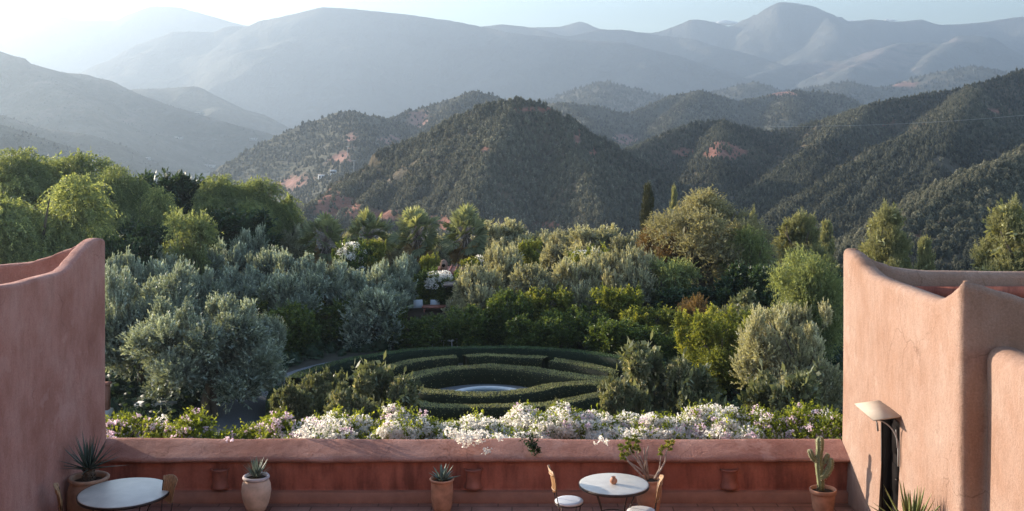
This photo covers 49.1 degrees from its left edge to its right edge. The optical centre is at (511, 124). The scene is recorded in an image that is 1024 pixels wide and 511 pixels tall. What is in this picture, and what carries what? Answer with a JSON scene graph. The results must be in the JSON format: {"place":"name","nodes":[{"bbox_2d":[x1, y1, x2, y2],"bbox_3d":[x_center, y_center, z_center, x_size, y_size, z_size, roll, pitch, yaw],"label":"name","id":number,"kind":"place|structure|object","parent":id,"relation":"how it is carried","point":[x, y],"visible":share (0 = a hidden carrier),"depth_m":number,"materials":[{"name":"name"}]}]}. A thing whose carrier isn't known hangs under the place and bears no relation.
{"place":"outdoors","nodes":[
{"label":"outdoors","id":0,"kind":"place"},
{"bbox_2d":[0,52,288,183],"bbox_3d":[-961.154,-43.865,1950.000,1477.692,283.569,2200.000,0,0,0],"label":"valley slope","id":1,"kind":"structure","parent":0,"point":[14,72],"depth_m":1953.91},
{"bbox_2d":[210,361,331,434],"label":"gravel path","id":2,"kind":"structure","parent":0,"point":[245,414],"depth_m":41.87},
{"bbox_2d":[80,7,811,128],"bbox_3d":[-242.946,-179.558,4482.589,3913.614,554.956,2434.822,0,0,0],"label":"mountain","id":3,"kind":"structure","parent":0,"point":[292,70],"depth_m":3996.09,"materials":[{"name":"stone"}]},
{"bbox_2d":[123,173,839,405],"bbox_3d":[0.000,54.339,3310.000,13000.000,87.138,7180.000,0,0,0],"label":"ground","id":4,"kind":"structure","parent":0,"point":[329,357],"depth_m":51.56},
{"bbox_2d":[0,238,105,510],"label":"adobe house","id":5,"kind":"structure","parent":4,"relation":"on","point":[52,358],"depth_m":15.94,"materials":[{"name":"paint"}]},
{"bbox_2d":[0,146,124,210],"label":"pepper tree","id":6,"kind":"object","parent":4,"relation":"on","point":[28,179],"visible":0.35,"depth_m":74.40,"materials":[{"name":"green plant"}]},
{"bbox_2d":[0,171,125,263],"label":"pepper tree","id":7,"kind":"object","parent":4,"relation":"on","point":[30,233],"visible":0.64,"depth_m":59.83,"materials":[{"name":"green plant"}]},
{"bbox_2d":[64,163,153,238],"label":"pepper tree","id":8,"kind":"object","parent":4,"relation":"on","point":[127,187],"visible":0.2,"depth_m":72.77,"materials":[{"name":"green plant"}]},
{"bbox_2d":[101,233,162,281],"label":"dark shrub","id":9,"kind":"object","parent":4,"relation":"on","point":[114,243],"visible":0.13,"depth_m":56.37,"materials":[{"name":"green plant"}]},
{"bbox_2d":[94,185,177,249],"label":"pepper tree","id":10,"kind":"object","parent":4,"relation":"on","point":[153,215],"visible":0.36,"depth_m":71.64,"materials":[{"name":"green plant"}]},
{"bbox_2d":[107,218,177,254],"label":"ash tree","id":11,"kind":"object","parent":4,"relation":"on","point":[133,228],"visible":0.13,"depth_m":67.66,"materials":[{"name":"green plant"}]},
{"bbox_2d":[105,254,199,382],"bbox_3d":[-15.009,8.220,45.179,5.375,5.757,5.097,0,0,0],"label":"olive tree","id":12,"kind":"object","parent":4,"relation":"on","point":[128,311],"visible":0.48,"depth_m":43.94,"materials":[{"name":"green plant"}]},
{"bbox_2d":[134,167,209,244],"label":"ash tree","id":13,"kind":"object","parent":4,"relation":"on","point":[181,185],"visible":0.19,"depth_m":78.82,"materials":[{"name":"green plant"}]},
{"bbox_2d":[160,206,223,280],"bbox_3d":[-17.434,7.732,60.054,3.998,6.876,4.027,0,0,0],"label":"acacia tree","id":14,"kind":"object","parent":4,"relation":"on","point":[192,244],"visible":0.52,"depth_m":59.49,"materials":[{"name":"green plant"}]},
{"bbox_2d":[111,290,294,420],"bbox_3d":[-11.069,8.556,40.890,6.492,5.026,5.987,0,0,0],"label":"olive tree","id":15,"kind":"object","parent":4,"relation":"on","point":[229,351],"visible":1,"depth_m":39.78,"materials":[{"name":"green plant"}]},
{"bbox_2d":[185,260,230,323],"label":"olive tree","id":16,"kind":"object","parent":4,"relation":"on","point":[208,286],"visible":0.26,"depth_m":52.76,"materials":[{"name":"green plant"}]},
{"bbox_2d":[189,206,283,253],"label":"ash tree","id":17,"kind":"object","parent":4,"relation":"on","point":[230,225],"visible":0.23,"depth_m":72.84,"materials":[{"name":"green plant"}]},
{"bbox_2d":[186,173,290,252],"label":"pepper tree","id":18,"kind":"object","parent":4,"relation":"on","point":[219,194],"visible":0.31,"depth_m":77.21,"materials":[{"name":"green plant"}]},
{"bbox_2d":[215,261,270,311],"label":"olive tree","id":19,"kind":"object","parent":4,"relation":"on","point":[244,288],"visible":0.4,"depth_m":56.70,"materials":[{"name":"green plant"}]},
{"bbox_2d":[251,271,323,313],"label":"olive tree","id":20,"kind":"object","parent":4,"relation":"on","point":[278,290],"visible":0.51,"depth_m":54.28,"materials":[{"name":"green plant"}]},
{"bbox_2d":[258,298,320,357],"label":"citrus tree","id":21,"kind":"object","parent":4,"relation":"on","point":[299,321],"visible":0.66,"depth_m":51.55,"materials":[{"name":"green plant"}]},
{"bbox_2d":[267,377,317,431],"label":"loquat shrub","id":22,"kind":"object","parent":4,"relation":"on","point":[293,399],"visible":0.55,"depth_m":29.71,"materials":[{"name":"green plant"}]},
{"bbox_2d":[295,211,347,267],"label":"tree","id":23,"kind":"object","parent":4,"relation":"on","point":[328,225],"visible":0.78,"depth_m":73.61,"materials":[{"name":"green plant"}]},
{"bbox_2d":[297,253,355,305],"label":"olive tree","id":24,"kind":"object","parent":4,"relation":"on","point":[322,275],"visible":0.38,"depth_m":56.32,"materials":[{"name":"green plant"}]},
{"bbox_2d":[307,298,356,343],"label":"citrus tree","id":25,"kind":"object","parent":4,"relation":"on","point":[328,319],"visible":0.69,"depth_m":54.35,"materials":[{"name":"green plant"}]},
{"bbox_2d":[331,235,376,281],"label":"flowering creeper","id":26,"kind":"object","parent":4,"relation":"on","point":[357,255],"visible":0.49,"depth_m":61.63,"materials":[{"name":"white plant"}]},
{"bbox_2d":[323,372,385,426],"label":"loquat shrub","id":27,"kind":"object","parent":4,"relation":"on","point":[341,395],"visible":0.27,"depth_m":28.72,"materials":[{"name":"green plant"}]},
{"bbox_2d":[328,260,395,302],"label":"olive tree","id":28,"kind":"object","parent":4,"relation":"on","point":[358,280],"visible":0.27,"depth_m":56.25,"materials":[{"name":"green plant"}]},
{"bbox_2d":[344,206,396,269],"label":"palm tree","id":29,"kind":"object","parent":4,"relation":"on","point":[368,221],"visible":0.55,"depth_m":75.76,"materials":[{"name":"green plant"}]},
{"bbox_2d":[337,281,413,349],"bbox_3d":[-6.559,9.308,54.043,3.681,3.326,3.755,0,0,0],"label":"olive tree","id":30,"kind":"object","parent":4,"relation":"on","point":[373,307],"visible":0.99,"depth_m":53.25,"materials":[{"name":"green plant"}]},
{"bbox_2d":[350,351,423,417],"bbox_3d":[-3.545,8.698,30.986,2.405,4.682,2.631,0,0,0],"label":"loquat shrub","id":31,"kind":"object","parent":4,"relation":"on","point":[371,378],"visible":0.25,"depth_m":30.64,"materials":[{"name":"green plant"}]},
{"bbox_2d":[360,254,418,310],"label":"olive tree","id":32,"kind":"object","parent":4,"relation":"on","point":[402,283],"visible":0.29,"depth_m":59.47,"materials":[{"name":"green plant"}]},
{"bbox_2d":[345,355,457,393],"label":"hedge","id":33,"kind":"object","parent":4,"relation":"on","point":[418,364],"visible":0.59,"depth_m":47.97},
{"bbox_2d":[387,204,441,264],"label":"palm tree","id":34,"kind":"object","parent":4,"relation":"on","point":[416,219],"visible":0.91,"depth_m":72.75,"materials":[{"name":"green plant"}]},
{"bbox_2d":[410,266,459,304],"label":"flowering creeper","id":35,"kind":"object","parent":4,"relation":"on","point":[431,284],"visible":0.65,"depth_m":60.82,"materials":[{"name":"green plant"}]},
{"bbox_2d":[408,312,462,346],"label":"citrus tree","id":36,"kind":"object","parent":4,"relation":"on","point":[437,332],"visible":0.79,"depth_m":53.35,"materials":[{"name":"green plant"}]},
{"bbox_2d":[439,201,489,265],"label":"palm tree","id":37,"kind":"object","parent":4,"relation":"on","point":[466,218],"visible":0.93,"depth_m":70.73,"materials":[{"name":"green plant"}]},
{"bbox_2d":[437,304,492,345],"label":"citrus tree","id":38,"kind":"object","parent":4,"relation":"on","point":[462,324],"visible":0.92,"depth_m":53.42,"materials":[{"name":"green plant"}]},
{"bbox_2d":[96,438,849,503],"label":"parapet wall","id":39,"kind":"structure","parent":4,"relation":"on","point":[381,471],"depth_m":17.59,"materials":[{"name":"paint"}]},
{"bbox_2d":[441,261,504,315],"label":"olive tree","id":40,"kind":"object","parent":4,"relation":"on","point":[476,286],"visible":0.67,"depth_m":57.81,"materials":[{"name":"green plant"}]},
{"bbox_2d":[105,265,843,430],"bbox_3d":[0.110,10.517,52.491,53.296,0.980,60.046,0,0,0],"label":"ground cover","id":41,"kind":"object","parent":4,"relation":"on","point":[129,391],"visible":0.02,"depth_m":44.57,"materials":[{"name":"green plant"}]},
{"bbox_2d":[285,345,665,385],"bbox_3d":[-0.560,10.441,47.722,16.537,0.789,7.446,0,0,5],"label":"hedge","id":42,"kind":"object","parent":4,"relation":"on","point":[609,360],"visible":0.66,"depth_m":49.76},
{"bbox_2d":[386,363,607,390],"bbox_3d":[-0.527,10.439,45.667,9.096,0.790,3.603,0,0,0],"label":"hedge","id":43,"kind":"object","parent":4,"relation":"on","point":[487,373],"visible":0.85,"depth_m":46.06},
{"bbox_2d":[470,217,528,258],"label":"olive tree","id":44,"kind":"object","parent":4,"relation":"on","point":[508,230],"visible":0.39,"depth_m":84.94,"materials":[{"name":"green plant"}]},
{"bbox_2d":[481,241,525,291],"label":"olive tree","id":45,"kind":"object","parent":4,"relation":"on","point":[500,259],"visible":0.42,"depth_m":62.18,"materials":[{"name":"green plant"}]},
{"bbox_2d":[463,353,548,368],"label":"hedge","id":46,"kind":"object","parent":4,"relation":"on","point":[541,361],"visible":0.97,"depth_m":48.80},
{"bbox_2d":[414,392,599,423],"bbox_3d":[-0.225,10.428,40.960,7.852,0.761,2.127,0,0,-8],"label":"hedge","id":47,"kind":"object","parent":4,"relation":"on","point":[493,410],"visible":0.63,"depth_m":40.16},
{"bbox_2d":[417,379,602,404],"bbox_3d":[-0.521,10.437,43.073,8.548,0.785,2.822,0,0,0],"label":"hedge","id":48,"kind":"object","parent":4,"relation":"on","point":[551,391],"visible":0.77,"depth_m":42.34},
{"bbox_2d":[485,286,535,342],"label":"citrus tree","id":49,"kind":"object","parent":4,"relation":"on","point":[512,303],"visible":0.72,"depth_m":54.47,"materials":[{"name":"green plant"}]},
{"bbox_2d":[504,312,553,346],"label":"citrus tree","id":50,"kind":"object","parent":4,"relation":"on","point":[524,331],"visible":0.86,"depth_m":52.51,"materials":[{"name":"green plant"}]},
{"bbox_2d":[505,260,564,313],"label":"olive tree","id":51,"kind":"object","parent":4,"relation":"on","point":[538,276],"visible":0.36,"depth_m":57.29,"materials":[{"name":"green plant"}]},
{"bbox_2d":[521,283,575,323],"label":"citrus tree","id":52,"kind":"object","parent":4,"relation":"on","point":[557,299],"visible":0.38,"depth_m":55.63,"materials":[{"name":"green plant"}]},
{"bbox_2d":[535,309,587,348],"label":"citrus tree","id":53,"kind":"object","parent":4,"relation":"on","point":[563,329],"visible":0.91,"depth_m":52.36,"materials":[{"name":"green plant"}]},
{"bbox_2d":[550,252,607,313],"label":"olive tree","id":54,"kind":"object","parent":4,"relation":"on","point":[581,280],"visible":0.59,"depth_m":57.30,"materials":[{"name":"green plant"}]},
{"bbox_2d":[559,222,621,258],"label":"olive tree","id":55,"kind":"object","parent":4,"relation":"on","point":[583,237],"visible":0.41,"depth_m":77.12,"materials":[{"name":"green plant"}]},
{"bbox_2d":[587,246,632,291],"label":"olive tree","id":56,"kind":"object","parent":4,"relation":"on","point":[611,276],"visible":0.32,"depth_m":59.50,"materials":[{"name":"green plant"}]},
{"bbox_2d":[581,314,646,353],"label":"citrus tree","id":57,"kind":"object","parent":4,"relation":"on","point":[611,337],"visible":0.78,"depth_m":50.38,"materials":[{"name":"green plant"}]},
{"bbox_2d":[585,281,646,322],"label":"citrus tree","id":58,"kind":"object","parent":4,"relation":"on","point":[611,303],"visible":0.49,"depth_m":54.33,"materials":[{"name":"green plant"}]},
{"bbox_2d":[597,364,653,419],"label":"loquat shrub","id":59,"kind":"object","parent":4,"relation":"on","point":[614,396],"visible":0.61,"depth_m":29.18,"materials":[{"name":"green plant"}]},
{"bbox_2d":[617,242,663,313],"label":"olive tree","id":60,"kind":"object","parent":4,"relation":"on","point":[639,264],"visible":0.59,"depth_m":59.50,"materials":[{"name":"green plant"}]},
{"bbox_2d":[619,302,676,338],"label":"citrus tree","id":61,"kind":"object","parent":4,"relation":"on","point":[656,317],"visible":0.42,"depth_m":52.69,"materials":[{"name":"green plant"}]},
{"bbox_2d":[615,330,697,415],"bbox_3d":[3.986,8.431,30.985,2.658,5.287,2.908,0,0,0],"label":"loquat shrub","id":62,"kind":"object","parent":4,"relation":"on","point":[641,364],"visible":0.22,"depth_m":30.51,"materials":[{"name":"green plant"}]},
{"bbox_2d":[641,255,704,323],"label":"acacia tree","id":63,"kind":"object","parent":4,"relation":"on","point":[679,273],"visible":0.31,"depth_m":59.61,"materials":[{"name":"green plant"}]},
{"bbox_2d":[647,285,720,322],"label":"dark shrub","id":64,"kind":"object","parent":4,"relation":"on","point":[672,297],"visible":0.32,"depth_m":58.02,"materials":[{"name":"green plant"}]},
{"bbox_2d":[658,362,726,417],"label":"loquat shrub","id":65,"kind":"object","parent":4,"relation":"on","point":[705,388],"visible":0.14,"depth_m":30.13,"materials":[{"name":"green plant"}]},
{"bbox_2d":[662,301,761,396],"bbox_3d":[8.066,9.031,44.117,3.988,4.057,3.562,0,0,32],"label":"citrus tree","id":66,"kind":"object","parent":4,"relation":"on","point":[710,345],"visible":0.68,"depth_m":43.53,"materials":[{"name":"green plant"}]},
{"bbox_2d":[644,184,783,290],"bbox_3d":[11.284,7.390,66.044,7.916,7.670,8.321,0,0,-38],"label":"tamarisk tree","id":67,"kind":"object","parent":4,"relation":"on","point":[703,242],"visible":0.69,"depth_m":64.79,"materials":[{"name":"green plant"}]},
{"bbox_2d":[710,259,779,317],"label":"dark shrub","id":68,"kind":"object","parent":4,"relation":"on","point":[738,278],"visible":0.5,"depth_m":57.45,"materials":[{"name":"green plant"}]},
{"bbox_2d":[715,224,778,297],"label":"acacia tree","id":69,"kind":"object","parent":4,"relation":"on","point":[750,252],"visible":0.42,"depth_m":63.56,"materials":[{"name":"green plant"}]},
{"bbox_2d":[737,357,823,428],"bbox_3d":[7.511,8.853,30.982,2.579,4.887,3.189,0,0,0],"label":"loquat shrub","id":70,"kind":"object","parent":4,"relation":"on","point":[767,389],"visible":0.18,"depth_m":30.43,"materials":[{"name":"green plant"}]},
{"bbox_2d":[728,298,842,413],"bbox_3d":[9.876,8.760,40.278,4.292,4.971,4.175,0,0,-36],"label":"olive tree","id":71,"kind":"object","parent":4,"relation":"on","point":[762,339],"visible":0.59,"depth_m":39.59,"materials":[{"name":"green plant"}]},
{"bbox_2d":[763,241,843,361],"bbox_3d":[13.207,8.408,49.941,3.892,6.346,3.898,0,0,34],"label":"willow tree","id":72,"kind":"object","parent":4,"relation":"on","point":[811,282],"visible":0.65,"depth_m":49.21,"materials":[{"name":"green plant"}]},
{"bbox_2d":[769,206,838,290],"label":"pine tree","id":73,"kind":"object","parent":4,"relation":"on","point":[800,228],"visible":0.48,"depth_m":69.64,"materials":[{"name":"green plant"}]},
{"bbox_2d":[857,199,913,268],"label":"pine tree","id":74,"kind":"object","parent":4,"relation":"on","point":[892,247],"visible":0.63,"depth_m":71.32,"materials":[{"name":"green plant"}]},
{"bbox_2d":[842,248,1023,510],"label":"adobe house","id":75,"kind":"structure","parent":4,"relation":"on","point":[933,382],"depth_m":14.40,"materials":[{"name":"paint"}]},
{"bbox_2d":[969,192,1023,270],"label":"pine tree","id":76,"kind":"object","parent":4,"relation":"on","point":[1005,230],"visible":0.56,"depth_m":59.62,"materials":[{"name":"green plant"}]},
{"bbox_2d":[120,503,853,510],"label":"terrace floor","id":77,"kind":"structure","parent":0,"point":[480,507],"depth_m":17.32,"materials":[{"name":"tile"}]},
{"bbox_2d":[61,432,126,510],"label":"potted yucca","id":78,"kind":"object","parent":77,"relation":"on","point":[87,477],"visible":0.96,"depth_m":16.28,"materials":[{"name":"plant"}]},
{"bbox_2d":[76,477,168,510],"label":"round table","id":79,"kind":"object","parent":77,"relation":"on","point":[125,494],"visible":0.94,"depth_m":15.69,"materials":[{"name":"paint"}]},
{"bbox_2d":[241,457,270,510],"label":"potted agave","id":80,"kind":"object","parent":77,"relation":"on","point":[256,489],"visible":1,"depth_m":17.00,"materials":[{"name":"ceramic"}]},
{"bbox_2d":[430,462,460,510],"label":"potted aloe","id":81,"kind":"object","parent":77,"relation":"on","point":[442,491],"visible":1,"depth_m":17.08,"materials":[{"name":"ceramic"}]},
{"bbox_2d":[579,473,648,510],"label":"round table","id":82,"kind":"object","parent":77,"relation":"on","point":[626,486],"visible":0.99,"depth_m":16.08,"materials":[{"name":"paint"}]},
{"bbox_2d":[617,434,674,510],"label":"potted aeonium","id":83,"kind":"object","parent":77,"relation":"on","point":[648,498],"visible":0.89,"depth_m":17.00,"materials":[{"name":"plant"}]},
{"bbox_2d":[807,436,836,510],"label":"potted cactus","id":84,"kind":"object","parent":77,"relation":"on","point":[822,496],"visible":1,"depth_m":16.90,"materials":[{"name":"plant"}]},
{"bbox_2d":[299,99,685,268],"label":"hill","id":85,"kind":"structure","parent":0,"point":[386,214],"depth_m":399.26,"materials":[{"name":"plant"}]},
{"bbox_2d":[290,95,696,265],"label":"forest","id":86,"kind":"object","parent":85,"relation":"on","point":[515,133],"visible":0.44,"depth_m":397.91,"materials":[{"name":"plant"}]},
{"bbox_2d":[0,2,1023,90],"bbox_3d":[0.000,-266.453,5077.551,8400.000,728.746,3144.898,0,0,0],"label":"mountain range","id":87,"kind":"structure","parent":0,"point":[820,46],"depth_m":5598.16,"materials":[{"name":"stone"}]},
{"bbox_2d":[0,0,1023,32],"label":"sky","id":88,"kind":"structure","parent":0,"point":[646,16],"materials":[{"name":"white"}]},
{"bbox_2d":[203,90,861,203],"bbox_3d":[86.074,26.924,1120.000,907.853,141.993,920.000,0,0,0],"label":"hills","id":89,"kind":"structure","parent":0,"point":[291,182],"depth_m":1094.22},
{"bbox_2d":[200,88,863,205],"bbox_3d":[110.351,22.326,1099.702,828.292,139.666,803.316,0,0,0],"label":"forest","id":90,"kind":"object","parent":89,"relation":"on","point":[591,125],"visible":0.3,"depth_m":1096.71,"materials":[{"name":"plant"}]},
{"bbox_2d":[544,66,1003,111],"bbox_3d":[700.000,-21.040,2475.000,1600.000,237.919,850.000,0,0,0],"label":"distant hills","id":91,"kind":"structure","parent":0,"point":[908,84],"depth_m":2589.19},
{"bbox_2d":[541,64,1007,112],"bbox_3d":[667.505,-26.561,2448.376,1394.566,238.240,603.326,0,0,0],"label":"forest","id":92,"kind":"object","parent":91,"relation":"on","point":[587,89],"visible":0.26,"depth_m":2485.58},
{"bbox_2d":[634,71,1023,270],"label":"hillside","id":93,"kind":"structure","parent":0,"point":[945,161],"depth_m":549.04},
{"bbox_2d":[624,67,1023,267],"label":"forest","id":94,"kind":"object","parent":93,"relation":"on","point":[828,190],"visible":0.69,"depth_m":470.72,"materials":[{"name":"plant"}]},
{"bbox_2d":[762,144,1023,270],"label":"forest","id":95,"kind":"object","parent":93,"relation":"on","point":[926,208],"visible":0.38,"depth_m":223.86,"materials":[{"name":"plant"}]},
{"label":"planting bank","id":96,"kind":"structure","parent":0,"visible":0},
{"bbox_2d":[106,410,173,438],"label":"flowering shrub","id":97,"kind":"object","parent":96,"relation":"on","point":[145,429],"visible":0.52,"depth_m":19.24,"materials":[{"name":"green plant"}]},
{"bbox_2d":[161,403,218,438],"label":"flowering shrub","id":98,"kind":"object","parent":96,"relation":"on","point":[192,427],"visible":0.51,"depth_m":19.07,"materials":[{"name":"green plant"}]},
{"bbox_2d":[240,406,301,438],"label":"flowering shrub","id":99,"kind":"object","parent":96,"relation":"on","point":[268,425],"visible":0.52,"depth_m":19.17,"materials":[{"name":"white plant"}]},
{"bbox_2d":[274,406,344,438],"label":"flowering shrub","id":100,"kind":"object","parent":96,"relation":"on","point":[308,427],"visible":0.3,"depth_m":18.81,"materials":[{"name":"white plant"}]},
{"bbox_2d":[316,404,380,438],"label":"flowering shrub","id":101,"kind":"object","parent":96,"relation":"on","point":[353,426],"visible":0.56,"depth_m":19.12,"materials":[{"name":"white plant"}]},
{"bbox_2d":[363,398,442,438],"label":"flowering shrub","id":102,"kind":"object","parent":96,"relation":"on","point":[399,422],"visible":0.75,"depth_m":18.91,"materials":[{"name":"white plant"}]},
{"bbox_2d":[444,406,517,454],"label":"flowering shrub","id":103,"kind":"object","parent":96,"relation":"on","point":[477,425],"visible":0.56,"depth_m":18.78,"materials":[{"name":"white plant"}]},
{"bbox_2d":[489,399,557,455],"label":"flowering shrub","id":104,"kind":"object","parent":96,"relation":"on","point":[518,417],"visible":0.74,"depth_m":18.95,"materials":[{"name":"white plant"}]},
{"bbox_2d":[529,399,596,439],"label":"flowering shrub","id":105,"kind":"object","parent":96,"relation":"on","point":[567,422],"visible":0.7,"depth_m":18.87,"materials":[{"name":"white plant"}]},
{"bbox_2d":[574,403,629,445],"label":"flowering shrub","id":106,"kind":"object","parent":96,"relation":"on","point":[608,426],"visible":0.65,"depth_m":18.87,"materials":[{"name":"white plant"}]},
{"bbox_2d":[613,409,687,439],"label":"flowering shrub","id":107,"kind":"object","parent":96,"relation":"on","point":[643,426],"visible":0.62,"depth_m":18.88,"materials":[{"name":"white plant"}]},
{"bbox_2d":[661,399,733,439],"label":"flowering shrub","id":108,"kind":"object","parent":96,"relation":"on","point":[692,421],"visible":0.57,"depth_m":18.91,"materials":[{"name":"white plant"}]},
{"bbox_2d":[703,399,768,438],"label":"flowering shrub","id":109,"kind":"object","parent":96,"relation":"on","point":[725,416],"visible":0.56,"depth_m":18.88,"materials":[{"name":"white plant"}]},
{"bbox_2d":[742,402,812,438],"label":"flowering shrub","id":110,"kind":"object","parent":96,"relation":"on","point":[762,419],"visible":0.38,"depth_m":19.01,"materials":[{"name":"white plant"}]},
{"bbox_2d":[775,397,840,438],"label":"flowering shrub","id":111,"kind":"object","parent":96,"relation":"on","point":[801,417],"visible":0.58,"depth_m":19.14,"materials":[{"name":"green plant"}]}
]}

